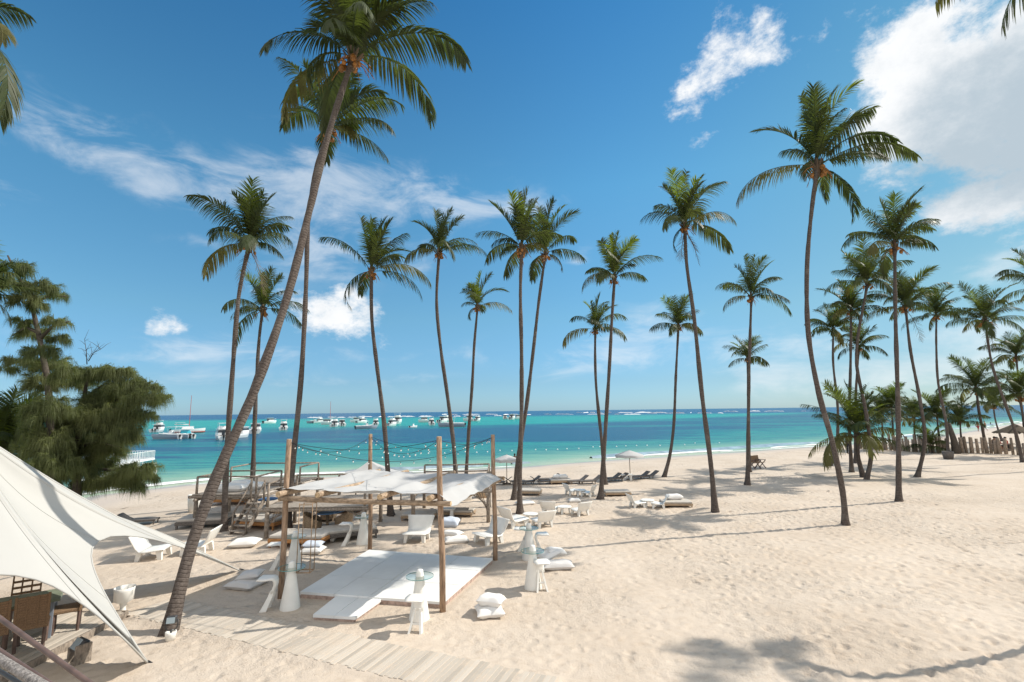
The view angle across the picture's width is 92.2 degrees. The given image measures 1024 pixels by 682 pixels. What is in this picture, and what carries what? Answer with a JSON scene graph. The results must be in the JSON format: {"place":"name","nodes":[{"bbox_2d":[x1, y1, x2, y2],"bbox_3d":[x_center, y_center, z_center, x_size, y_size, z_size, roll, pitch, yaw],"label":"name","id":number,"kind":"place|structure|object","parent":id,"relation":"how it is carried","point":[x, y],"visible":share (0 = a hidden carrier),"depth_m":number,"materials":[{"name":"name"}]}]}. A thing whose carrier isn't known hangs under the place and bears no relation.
{"place":"outdoors","nodes":[
{"label":"outdoors","id":0,"kind":"place"},
{"bbox_2d":[0,423,1023,681],"bbox_3d":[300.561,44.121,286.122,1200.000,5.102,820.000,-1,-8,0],"label":"sand","id":1,"kind":"structure","parent":0,"point":[776,571],"depth_m":13.29,"materials":[{"name":"beige sand"}]},
{"bbox_2d":[0,0,35,135],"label":"palm tree","id":2,"kind":"object","parent":1,"relation":"on","point":[7,85],"visible":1,"depth_m":13.82,"materials":[{"name":"green plant"}]},
{"bbox_2d":[0,240,43,328],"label":"palm tree","id":3,"kind":"object","parent":1,"relation":"on","point":[8,274],"visible":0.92,"depth_m":19.76,"materials":[{"name":"green plant"}]},
{"bbox_2d":[0,383,63,485],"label":"palm tree","id":4,"kind":"object","parent":1,"relation":"on","point":[7,424],"visible":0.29,"depth_m":21.34,"materials":[{"name":"green plant"}]},
{"bbox_2d":[0,255,90,485],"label":"casuarina tree","id":5,"kind":"object","parent":1,"relation":"on","point":[48,445],"visible":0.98,"depth_m":20.08,"materials":[{"name":"green plant"}]},
{"bbox_2d":[0,615,93,681],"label":"stair handrail","id":6,"kind":"object","parent":1,"relation":"on","point":[17,668],"visible":1,"depth_m":2.89,"materials":[{"name":"grey"}]},
{"bbox_2d":[0,610,128,681],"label":"dining deck","id":7,"kind":"structure","parent":1,"relation":"on","point":[63,638],"depth_m":10.20,"materials":[{"name":"brown wood"}]},
{"bbox_2d":[0,599,11,649],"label":"wicker chair","id":8,"kind":"object","parent":7,"relation":"on","point":[5,609],"visible":0.74,"depth_m":9.32,"materials":[{"name":"brown wicker"}]},
{"bbox_2d":[10,576,41,622],"bbox_3d":[-10.677,5.662,10.782,0.488,1.043,0.564,5,-10,-37],"label":"wicker chair","id":9,"kind":"object","parent":7,"relation":"on","point":[22,581],"visible":0.2,"depth_m":10.94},
{"bbox_2d":[11,592,51,654],"bbox_3d":[-9.456,5.492,9.724,0.510,1.053,0.572,5,-10,-37],"label":"wicker chair","id":10,"kind":"object","parent":7,"relation":"on","point":[31,612],"visible":0.92,"depth_m":9.58,"materials":[{"name":"brown wicker"}]},
{"bbox_2d":[0,589,62,638],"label":"dining table","id":11,"kind":"object","parent":7,"relation":"on","point":[56,595],"visible":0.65,"depth_m":10.27,"materials":[{"name":"brown wood"}]},
{"bbox_2d":[51,602,82,635],"bbox_3d":[-9.445,5.610,10.559,0.572,1.053,0.510,5,-10,-37],"label":"wicker chair","id":12,"kind":"object","parent":7,"relation":"on","point":[68,608],"visible":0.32,"depth_m":10.43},
{"bbox_2d":[66,636,92,665],"bbox_3d":[-8.199,5.867,9.352,0.350,0.433,0.260,-5,-9,30],"label":"floodlight","id":13,"kind":"object","parent":1,"relation":"on","point":[79,652],"visible":0.94,"depth_m":9.29,"materials":[{"name":"grey metal"}]},
{"bbox_2d":[54,332,175,499],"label":"casuarina tree","id":14,"kind":"object","parent":1,"relation":"on","point":[107,428],"visible":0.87,"depth_m":21.14,"materials":[{"name":"green plant"}]},
{"bbox_2d":[0,447,243,662],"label":"star tent","id":15,"kind":"object","parent":1,"relation":"on","point":[53,533],"visible":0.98,"depth_m":10.71,"materials":[{"name":"fabric"}]},
{"bbox_2d":[113,584,135,611],"bbox_3d":[-9.085,6.083,11.526,0.430,0.620,0.430,-1,-8,0],"label":"goblet planter","id":16,"kind":"object","parent":1,"relation":"on","point":[123,595],"visible":0.87,"depth_m":11.45,"materials":[{"name":"white ceramic"}]},
{"bbox_2d":[128,537,171,561],"bbox_3d":[-11.786,6.697,16.160,1.010,0.807,1.000,1,-8,-12],"label":"lounge chair","id":17,"kind":"object","parent":1,"relation":"on","point":[141,546],"visible":0.77,"depth_m":15.92,"materials":[{"name":"white plastic"}]},
{"bbox_2d":[164,615,178,641],"bbox_3d":[-7.060,5.942,10.207,0.214,0.480,0.216,-4,-9,21],"label":"floodlight","id":18,"kind":"object","parent":1,"relation":"on","point":[170,635],"visible":1,"depth_m":10.17,"materials":[{"name":"white plastic"}]},
{"bbox_2d":[179,524,222,555],"bbox_3d":[-10.570,6.758,16.697,1.010,0.807,1.000,1,-8,-10],"label":"lounge chair","id":19,"kind":"object","parent":1,"relation":"on","point":[211,536],"visible":0.68,"depth_m":16.64,"materials":[{"name":"white plastic"}]},
{"bbox_2d":[174,512,235,529],"bbox_3d":[-12.869,7.578,20.754,1.950,0.410,1.150,1,-8,-10],"label":"daybed","id":20,"kind":"object","parent":1,"relation":"on","point":[212,518],"visible":0.59,"depth_m":20.30,"materials":[{"name":"grey wicker"}]},
{"bbox_2d":[188,470,282,527],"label":"raised deck","id":21,"kind":"structure","parent":1,"relation":"on","point":[196,497],"depth_m":20.61,"materials":[{"name":"brown wood"}]},
{"bbox_2d":[184,175,294,531],"bbox_3d":[-11.486,0.365,20.322,4.339,14.737,3.936,5,-10,-36],"label":"palm tree","id":22,"kind":"object","parent":1,"relation":"on","point":[252,207],"visible":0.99,"depth_m":21.01,"materials":[{"name":"green plant"}]},
{"bbox_2d":[227,537,261,547],"bbox_3d":[-9.456,7.136,17.473,0.950,0.274,0.750,1,-8,-10],"label":"pillow","id":23,"kind":"object","parent":1,"relation":"on","point":[245,542],"visible":1,"depth_m":17.21,"materials":[{"name":"white fabric"}]},
{"bbox_2d":[223,576,266,590],"bbox_3d":[-7.144,6.518,13.267,0.850,0.273,0.750,-3,-8,15],"label":"pillow","id":24,"kind":"object","parent":1,"relation":"on","point":[245,585],"visible":0.76,"depth_m":13.01,"materials":[{"name":"grey fabric"}]},
{"bbox_2d":[235,568,265,579],"bbox_3d":[-7.111,6.348,13.389,0.620,0.221,0.499,0,-8,-5],"label":"pillow","id":25,"kind":"object","parent":24,"relation":"on","point":[250,574],"visible":1,"depth_m":13.23,"materials":[{"name":"grey fabric"}]},
{"bbox_2d":[228,479,265,535],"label":"wooden stairs","id":26,"kind":"structure","parent":1,"relation":"on","point":[246,519],"depth_m":19.58,"materials":[{"name":"brown wood"}]},
{"bbox_2d":[234,513,281,530],"bbox_3d":[-10.344,7.489,20.445,1.950,0.410,1.150,-2,-8,12],"label":"daybed","id":27,"kind":"object","parent":1,"relation":"on","point":[259,520],"visible":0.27,"depth_m":20.01,"materials":[{"name":"white fabric"}]},
{"bbox_2d":[221,265,309,504],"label":"palm tree","id":28,"kind":"object","parent":1,"relation":"on","point":[262,300],"visible":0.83,"depth_m":26.55,"materials":[{"name":"green plant"}]},
{"bbox_2d":[256,574,278,612],"bbox_3d":[-5.821,6.011,11.728,0.445,0.769,0.430,0,-8,-5],"label":"bar stool","id":29,"kind":"object","parent":1,"relation":"on","point":[274,578],"visible":0.99,"depth_m":11.65,"materials":[{"name":"white plastic"}]},
{"bbox_2d":[228,462,323,511],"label":"raised deck","id":30,"kind":"structure","parent":1,"relation":"on","point":[301,480],"depth_m":24.92,"materials":[{"name":"brown wood"}]},
{"bbox_2d":[278,560,305,611],"bbox_3d":[-5.314,5.861,11.851,0.622,1.090,0.622,-1,-8,0],"label":"bar table","id":31,"kind":"object","parent":1,"relation":"on","point":[290,600],"visible":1,"depth_m":11.72,"materials":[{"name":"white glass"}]},
{"bbox_2d":[285,531,305,569],"bbox_3d":[-6.557,6.305,14.867,0.622,1.090,0.622,-1,-8,0],"label":"bar table","id":32,"kind":"object","parent":1,"relation":"on","point":[292,554],"visible":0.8,"depth_m":14.76,"materials":[{"name":"white plastic"}]},
{"bbox_2d":[267,528,329,547],"bbox_3d":[-7.509,7.055,17.649,1.950,0.410,1.150,-2,-8,6],"label":"daybed","id":33,"kind":"object","parent":1,"relation":"on","point":[321,534],"visible":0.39,"depth_m":17.25,"materials":[{"name":"white fabric"}]},
{"bbox_2d":[304,512,321,528],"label":"tub chair","id":34,"kind":"object","parent":1,"relation":"on","point":[308,518],"visible":0.65,"depth_m":19.10,"materials":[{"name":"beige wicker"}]},
{"bbox_2d":[157,0,472,636],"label":"palm tree","id":35,"kind":"object","parent":1,"relation":"on","point":[354,27],"visible":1,"depth_m":15.95,"materials":[{"name":"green plant"}]},
{"bbox_2d":[258,473,386,538],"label":"raised deck","id":36,"kind":"structure","parent":1,"relation":"on","point":[293,507],"depth_m":18.67,"materials":[{"name":"brown wood"}]},
{"bbox_2d":[274,57,404,527],"bbox_3d":[-7.682,-2.340,20.972,5.182,20.167,5.434,3,-9,-21],"label":"palm tree","id":37,"kind":"object","parent":1,"relation":"on","point":[349,126],"visible":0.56,"depth_m":21.43,"materials":[{"name":"green plant"}]},
{"bbox_2d":[127,599,556,681],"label":"boardwalk","id":38,"kind":"structure","parent":1,"relation":"on","point":[195,616],"depth_m":9.60,"materials":[{"name":"brown wood"}]},
{"bbox_2d":[321,521,377,543],"bbox_3d":[-6.112,7.156,18.476,1.950,0.410,1.150,3,-9,-25],"label":"daybed","id":39,"kind":"object","parent":1,"relation":"on","point":[337,531],"visible":0.46,"depth_m":18.10,"materials":[{"name":"grey wicker"}]},
{"bbox_2d":[355,512,367,545],"bbox_3d":[-5.309,6.678,17.596,0.622,1.090,0.622,-1,-8,0],"label":"bar table","id":40,"kind":"object","parent":1,"relation":"on","point":[362,537],"visible":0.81,"depth_m":17.45,"materials":[{"name":"white plastic"}]},
{"bbox_2d":[319,214,431,516],"bbox_3d":[-6.640,0.860,23.266,4.890,14.491,3.223,-4,-9,20],"label":"palm tree","id":41,"kind":"object","parent":1,"relation":"on","point":[376,253],"visible":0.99,"depth_m":23.68,"materials":[{"name":"green plant"}]},
{"bbox_2d":[340,462,412,509],"bbox_3d":[-6.746,7.176,24.748,3.001,2.320,2.505,-1,-8,0],"label":"beach cabana","id":42,"kind":"object","parent":1,"relation":"on","point":[375,466],"visible":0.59,"depth_m":24.53,"materials":[{"name":"white fabric"}]},
{"bbox_2d":[275,434,504,612],"bbox_3d":[-3.106,4.830,14.201,4.896,4.311,5.021,-3,-8,13],"label":"pergola","id":43,"kind":"object","parent":1,"relation":"on","point":[286,498],"visible":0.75,"depth_m":12.45,"materials":[{"name":"brown wood"}]},
{"bbox_2d":[296,502,316,573],"bbox_3d":[-5.027,4.791,12.075,0.342,1.626,0.282,-1,-8,0],"label":"hanging swing","id":44,"kind":"object","parent":43,"relation":"hanging from","point":[309,569],"visible":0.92,"depth_m":12.05,"materials":[{"name":"brown wood"}]},
{"bbox_2d":[282,469,503,506],"bbox_3d":[-3.075,4.149,14.275,4.654,0.359,4.629,-3,-8,14],"label":"shade sail","id":45,"kind":"object","parent":43,"relation":"attached to","point":[454,492],"visible":0.88,"depth_m":14.10,"materials":[{"name":"white fabric"}]},
{"bbox_2d":[300,550,492,621],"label":"dance floor","id":46,"kind":"structure","parent":1,"relation":"on","point":[360,586],"depth_m":13.16,"materials":[{"name":"white wood"}]},
{"bbox_2d":[404,593,425,634],"bbox_3d":[-2.026,5.775,10.394,0.430,0.769,0.445,-1,-8,5],"label":"bar stool","id":47,"kind":"object","parent":1,"relation":"on","point":[417,600],"visible":0.99,"depth_m":10.41,"materials":[{"name":"white plastic"}]},
{"bbox_2d":[402,515,434,542],"bbox_3d":[-3.437,6.847,17.946,1.000,0.807,1.010,-1,-8,5],"label":"lounge chair","id":48,"kind":"object","parent":1,"relation":"on","point":[421,525],"visible":0.99,"depth_m":18.23,"materials":[{"name":"white plastic"}]},
{"bbox_2d":[406,569,433,621],"bbox_3d":[-2.084,5.716,11.108,0.622,1.090,0.622,-1,-8,0],"label":"bar table","id":49,"kind":"object","parent":1,"relation":"on","point":[419,586],"visible":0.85,"depth_m":11.02,"materials":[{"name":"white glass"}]},
{"bbox_2d":[404,206,486,470],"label":"palm tree","id":50,"kind":"object","parent":1,"relation":"on","point":[439,236],"visible":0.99,"depth_m":27.54,"materials":[{"name":"green plant"}]},
{"bbox_2d":[411,463,491,522],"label":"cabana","id":51,"kind":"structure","parent":1,"relation":"on","point":[487,492],"depth_m":20.94,"materials":[{"name":"brown wood"}]},
{"bbox_2d":[445,535,469,543],"bbox_3d":[-1.983,7.073,17.553,0.900,0.251,0.550,1,-8,-15],"label":"pillow","id":52,"kind":"object","parent":1,"relation":"on","point":[455,539],"visible":0.96,"depth_m":17.37,"materials":[{"name":"white fabric"}]},
{"bbox_2d":[443,507,475,516],"bbox_3d":[-2.382,7.683,22.101,1.404,0.295,0.828,-2,-8,8],"label":"daybed","id":53,"kind":"object","parent":1,"relation":"on","point":[470,511],"visible":0.7,"depth_m":21.76,"materials":[{"name":"white fabric"}]},
{"bbox_2d":[461,270,511,473],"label":"palm tree","id":54,"kind":"object","parent":1,"relation":"on","point":[474,293],"visible":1,"depth_m":31.70,"materials":[{"name":"green plant"}]},
{"bbox_2d":[473,604,505,618],"bbox_3d":[-0.513,6.163,11.278,0.660,0.242,0.620,1,-8,-12],"label":"pillow","id":55,"kind":"object","parent":1,"relation":"on","point":[484,612],"visible":0.77,"depth_m":11.05,"materials":[{"name":"white fabric"}]},
{"bbox_2d":[476,592,505,606],"bbox_3d":[-0.476,5.988,11.411,0.603,0.290,0.554,-2,-8,12],"label":"pillow","id":56,"kind":"object","parent":55,"relation":"on","point":[491,599],"visible":1,"depth_m":11.22,"materials":[{"name":"white fabric"}]},
{"bbox_2d":[472,515,509,545],"bbox_3d":[-0.781,6.759,17.556,1.010,0.807,1.000,6,-11,-40],"label":"lounge chair","id":57,"kind":"object","parent":1,"relation":"on","point":[502,524],"visible":0.84,"depth_m":17.51,"materials":[{"name":"white plastic"}]},
{"bbox_2d":[497,506,528,528],"bbox_3d":[0.053,7.084,19.910,1.010,0.807,1.000,5,-10,-35],"label":"lounge chair","id":58,"kind":"object","parent":1,"relation":"on","point":[506,513],"visible":0.83,"depth_m":19.72,"materials":[{"name":"white plastic"}]},
{"bbox_2d":[475,185,564,513],"bbox_3d":[0.245,0.084,23.346,4.976,15.844,3.318,-8,-11,41],"label":"palm tree","id":59,"kind":"object","parent":1,"relation":"on","point":[523,227],"visible":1,"depth_m":23.81,"materials":[{"name":"green plant"}]},
{"bbox_2d":[519,523,538,560],"bbox_3d":[0.536,6.314,15.538,0.622,1.090,0.622,-1,-8,0],"label":"bar table","id":60,"kind":"object","parent":1,"relation":"on","point":[528,541],"visible":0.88,"depth_m":15.43,"materials":[{"name":"white plastic"}]},
{"bbox_2d":[521,545,543,590],"bbox_3d":[0.548,5.955,13.017,0.622,1.090,0.622,-1,-8,0],"label":"bar table","id":61,"kind":"object","parent":1,"relation":"on","point":[531,579],"visible":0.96,"depth_m":12.87,"materials":[{"name":"white plastic"}]},
{"bbox_2d":[533,558,549,592],"bbox_3d":[0.761,6.081,12.780,0.430,0.769,0.445,1,-8,-10],"label":"bar stool","id":62,"kind":"object","parent":1,"relation":"on","point":[540,563],"visible":1,"depth_m":12.77,"materials":[{"name":"white plastic"}]},
{"bbox_2d":[530,510,556,528],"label":"lounge chair","id":63,"kind":"object","parent":1,"relation":"on","point":[545,517],"visible":1,"depth_m":19.59,"materials":[{"name":"white plastic"}]},
{"bbox_2d":[510,197,585,499],"bbox_3d":[2.052,0.075,27.056,4.081,16.911,4.312,-6,-9,31],"label":"palm tree","id":64,"kind":"object","parent":1,"relation":"on","point":[543,257],"visible":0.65,"depth_m":27.60,"materials":[{"name":"green plant"}]},
{"bbox_2d":[544,559,574,570],"bbox_3d":[1.359,6.607,14.562,0.950,0.244,0.600,0,-8,-5],"label":"pillow","id":65,"kind":"object","parent":1,"relation":"on","point":[560,564],"visible":0.84,"depth_m":14.33,"materials":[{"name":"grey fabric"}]},
{"bbox_2d":[570,501,591,516],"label":"lounge chair","id":66,"kind":"object","parent":1,"relation":"on","point":[582,507],"visible":1,"depth_m":21.73,"materials":[{"name":"white plastic"}]},
{"bbox_2d":[562,291,627,484],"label":"palm tree","id":67,"kind":"object","parent":1,"relation":"on","point":[595,315],"visible":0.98,"depth_m":31.92,"materials":[{"name":"green plant"}]},
{"bbox_2d":[582,230,662,499],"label":"palm tree","id":68,"kind":"object","parent":1,"relation":"on","point":[613,257],"visible":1,"depth_m":26.78,"materials":[{"name":"green plant"}]},
{"bbox_2d":[615,450,643,479],"bbox_3d":[7.856,8.302,32.873,1.840,2.027,1.840,-2,-8,6],"label":"beach umbrella","id":69,"kind":"object","parent":1,"relation":"on","point":[629,454],"visible":0.96,"depth_m":32.45,"materials":[{"name":"white fabric"}]},
{"bbox_2d":[649,294,702,476],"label":"palm tree","id":70,"kind":"object","parent":1,"relation":"on","point":[677,311],"visible":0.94,"depth_m":34.84,"materials":[{"name":"green plant"}]},
{"bbox_2d":[659,499,692,507],"bbox_3d":[7.816,7.762,23.531,1.404,0.295,0.828,-1,-8,4],"label":"daybed","id":71,"kind":"object","parent":1,"relation":"on","point":[680,502],"visible":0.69,"depth_m":23.17,"materials":[{"name":"white fabric"}]},
{"bbox_2d":[640,167,736,512],"bbox_3d":[8.961,-0.496,22.596,4.803,16.576,3.719,4,-10,-32],"label":"palm tree","id":72,"kind":"object","parent":1,"relation":"on","point":[684,209],"visible":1,"depth_m":23.58,"materials":[{"name":"green plant"}]},
{"bbox_2d":[723,335,769,471],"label":"palm tree","id":73,"kind":"object","parent":1,"relation":"on","point":[742,350],"visible":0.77,"depth_m":36.95,"materials":[{"name":"green plant"}]},
{"bbox_2d":[715,252,791,485],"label":"palm tree","id":74,"kind":"object","parent":1,"relation":"on","point":[750,282],"visible":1,"depth_m":31.25,"materials":[{"name":"green plant"}]},
{"bbox_2d":[736,77,922,525],"bbox_3d":[13.890,-2.016,21.080,4.709,19.043,6.010,6,-10,-39],"label":"palm tree","id":75,"kind":"object","parent":1,"relation":"on","point":[815,120],"visible":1,"depth_m":21.36,"materials":[{"name":"green plant"}]},
{"bbox_2d":[804,301,868,465],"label":"palm tree","id":76,"kind":"object","parent":1,"relation":"on","point":[835,333],"visible":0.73,"depth_m":40.58,"materials":[{"name":"green plant"}]},
{"bbox_2d":[815,277,889,472],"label":"palm tree","id":77,"kind":"object","parent":1,"relation":"on","point":[849,302],"visible":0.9,"depth_m":36.57,"materials":[{"name":"green plant"}]},
{"bbox_2d":[800,379,921,477],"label":"palm tree","id":78,"kind":"object","parent":1,"relation":"on","point":[855,419],"visible":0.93,"depth_m":32.61,"materials":[{"name":"green plant"}]},
{"bbox_2d":[831,321,890,462],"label":"palm tree","id":79,"kind":"object","parent":1,"relation":"on","point":[864,354],"visible":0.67,"depth_m":41.96,"materials":[{"name":"green plant"}]},
{"bbox_2d":[824,236,914,479],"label":"palm tree","id":80,"kind":"object","parent":1,"relation":"on","point":[864,271],"visible":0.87,"depth_m":32.83,"materials":[{"name":"green plant"}]},
{"bbox_2d":[864,391,915,442],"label":"palm tree","id":81,"kind":"object","parent":1,"relation":"on","point":[877,403],"visible":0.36,"depth_m":54.95,"materials":[{"name":"green plant"}]},
{"bbox_2d":[841,184,941,501],"bbox_3d":[20.379,-0.048,25.749,4.374,16.336,4.299,-6,-10,35],"label":"palm tree","id":82,"kind":"object","parent":1,"relation":"on","point":[893,231],"visible":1,"depth_m":25.88,"materials":[{"name":"green plant"}]},
{"bbox_2d":[870,380,924,449],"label":"palm tree","id":83,"kind":"object","parent":1,"relation":"on","point":[889,396],"visible":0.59,"depth_m":53.85,"materials":[{"name":"green plant"}]},
{"bbox_2d":[862,265,950,476],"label":"palm tree","id":84,"kind":"object","parent":1,"relation":"on","point":[906,296],"visible":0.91,"depth_m":33.41,"materials":[{"name":"green plant"}]},
{"bbox_2d":[889,395,944,446],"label":"palm tree","id":85,"kind":"object","parent":1,"relation":"on","point":[913,420],"visible":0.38,"depth_m":56.97,"materials":[{"name":"green plant"}]},
{"bbox_2d":[904,422,949,453],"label":"bush","id":86,"kind":"object","parent":1,"relation":"on","point":[931,437],"visible":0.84,"depth_m":48.90,"materials":[{"name":"green plant"}]},
{"bbox_2d":[902,388,966,435],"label":"palm tree","id":87,"kind":"object","parent":1,"relation":"on","point":[935,404],"visible":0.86,"depth_m":50.54,"materials":[{"name":"green plant"}]},
{"bbox_2d":[901,284,969,450],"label":"palm tree","id":88,"kind":"object","parent":1,"relation":"on","point":[935,303],"visible":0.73,"depth_m":45.90,"materials":[{"name":"green plant"}]},
{"bbox_2d":[860,433,1023,455],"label":"log fence","id":89,"kind":"object","parent":1,"relation":"on","point":[996,448],"visible":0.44,"depth_m":48.34,"materials":[{"name":"brown wood"}]},
{"bbox_2d":[948,423,960,453],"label":"trunk","id":90,"kind":"object","parent":1,"relation":"on","point":[955,444],"visible":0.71,"depth_m":48.02,"materials":[{"name":"brown plant"}]},
{"bbox_2d":[933,395,991,445],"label":"palm tree","id":91,"kind":"object","parent":1,"relation":"on","point":[960,413],"visible":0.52,"depth_m":53.01,"materials":[{"name":"green plant"}]},
{"bbox_2d":[934,353,1016,437],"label":"palm tree","id":92,"kind":"object","parent":1,"relation":"on","point":[975,379],"visible":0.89,"depth_m":53.32,"materials":[{"name":"green plant"}]},
{"bbox_2d":[935,280,1023,462],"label":"palm tree","id":93,"kind":"object","parent":1,"relation":"on","point":[982,306],"visible":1,"depth_m":41.72,"materials":[{"name":"green plant"}]},
{"bbox_2d":[935,0,1023,39],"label":"palm tree","id":94,"kind":"object","parent":1,"relation":"on","point":[938,4],"visible":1,"depth_m":13.44,"materials":[{"name":"green plant"}]},
{"bbox_2d":[970,379,1020,440],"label":"palm tree","id":95,"kind":"object","parent":1,"relation":"on","point":[989,407],"visible":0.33,"depth_m":64.08,"materials":[{"name":"green plant"}]},
{"bbox_2d":[977,331,1023,426],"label":"palm tree","id":96,"kind":"object","parent":1,"relation":"on","point":[1011,347],"visible":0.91,"depth_m":54.96,"materials":[{"name":"green plant"}]},
{"bbox_2d":[983,368,1023,423],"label":"palm tree","id":97,"kind":"object","parent":1,"relation":"on","point":[1016,385],"visible":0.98,"depth_m":46.01,"materials":[{"name":"green plant"}]},
{"bbox_2d":[992,424,1023,442],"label":"thatched shelter","id":98,"kind":"object","parent":1,"relation":"on","point":[1009,429],"visible":0.6,"depth_m":53.45,"materials":[{"name":"beige wicker"}]},
{"bbox_2d":[994,248,1023,303],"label":"palm tree","id":99,"kind":"object","parent":1,"relation":"on","point":[1013,274],"visible":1,"depth_m":37.58,"materials":[{"name":"green plant"}]},
{"bbox_2d":[0,0,1023,414],"label":"sky","id":100,"kind":"structure","parent":0,"point":[134,108],"materials":[{"name":"blue"}]},
{"bbox_2d":[14,405,1023,497],"bbox_3d":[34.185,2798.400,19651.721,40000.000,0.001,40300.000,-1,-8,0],"label":"sea","id":101,"kind":"structure","parent":0,"point":[199,454],"depth_m":99.69,"materials":[{"name":"liquid"}]},
{"bbox_2d":[68,450,156,489],"bbox_3d":[-30.418,10.008,38.279,2.706,2.587,6.888,1,-8,-10],"label":"party boat","id":102,"kind":"object","parent":101,"relation":"on","point":[140,459],"visible":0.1,"depth_m":39.26,"materials":[{"name":"white"}]},
{"bbox_2d":[151,427,192,438],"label":"open boat","id":103,"kind":"object","parent":101,"relation":"on","point":[171,434],"visible":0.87,"depth_m":108.31,"materials":[{"name":"white plastic"}]},
{"bbox_2d":[308,410,754,417],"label":"reef surf","id":104,"kind":"structure","parent":101,"relation":"on","point":[517,414],"depth_m":727.64,"materials":[{"name":"liquid"}]},
{"bbox_2d":[83,422,1008,491],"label":"shore wave","id":105,"kind":"object","parent":101,"relation":"on","point":[658,452],"visible":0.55,"depth_m":61.26,"materials":[{"name":"white liquid"}]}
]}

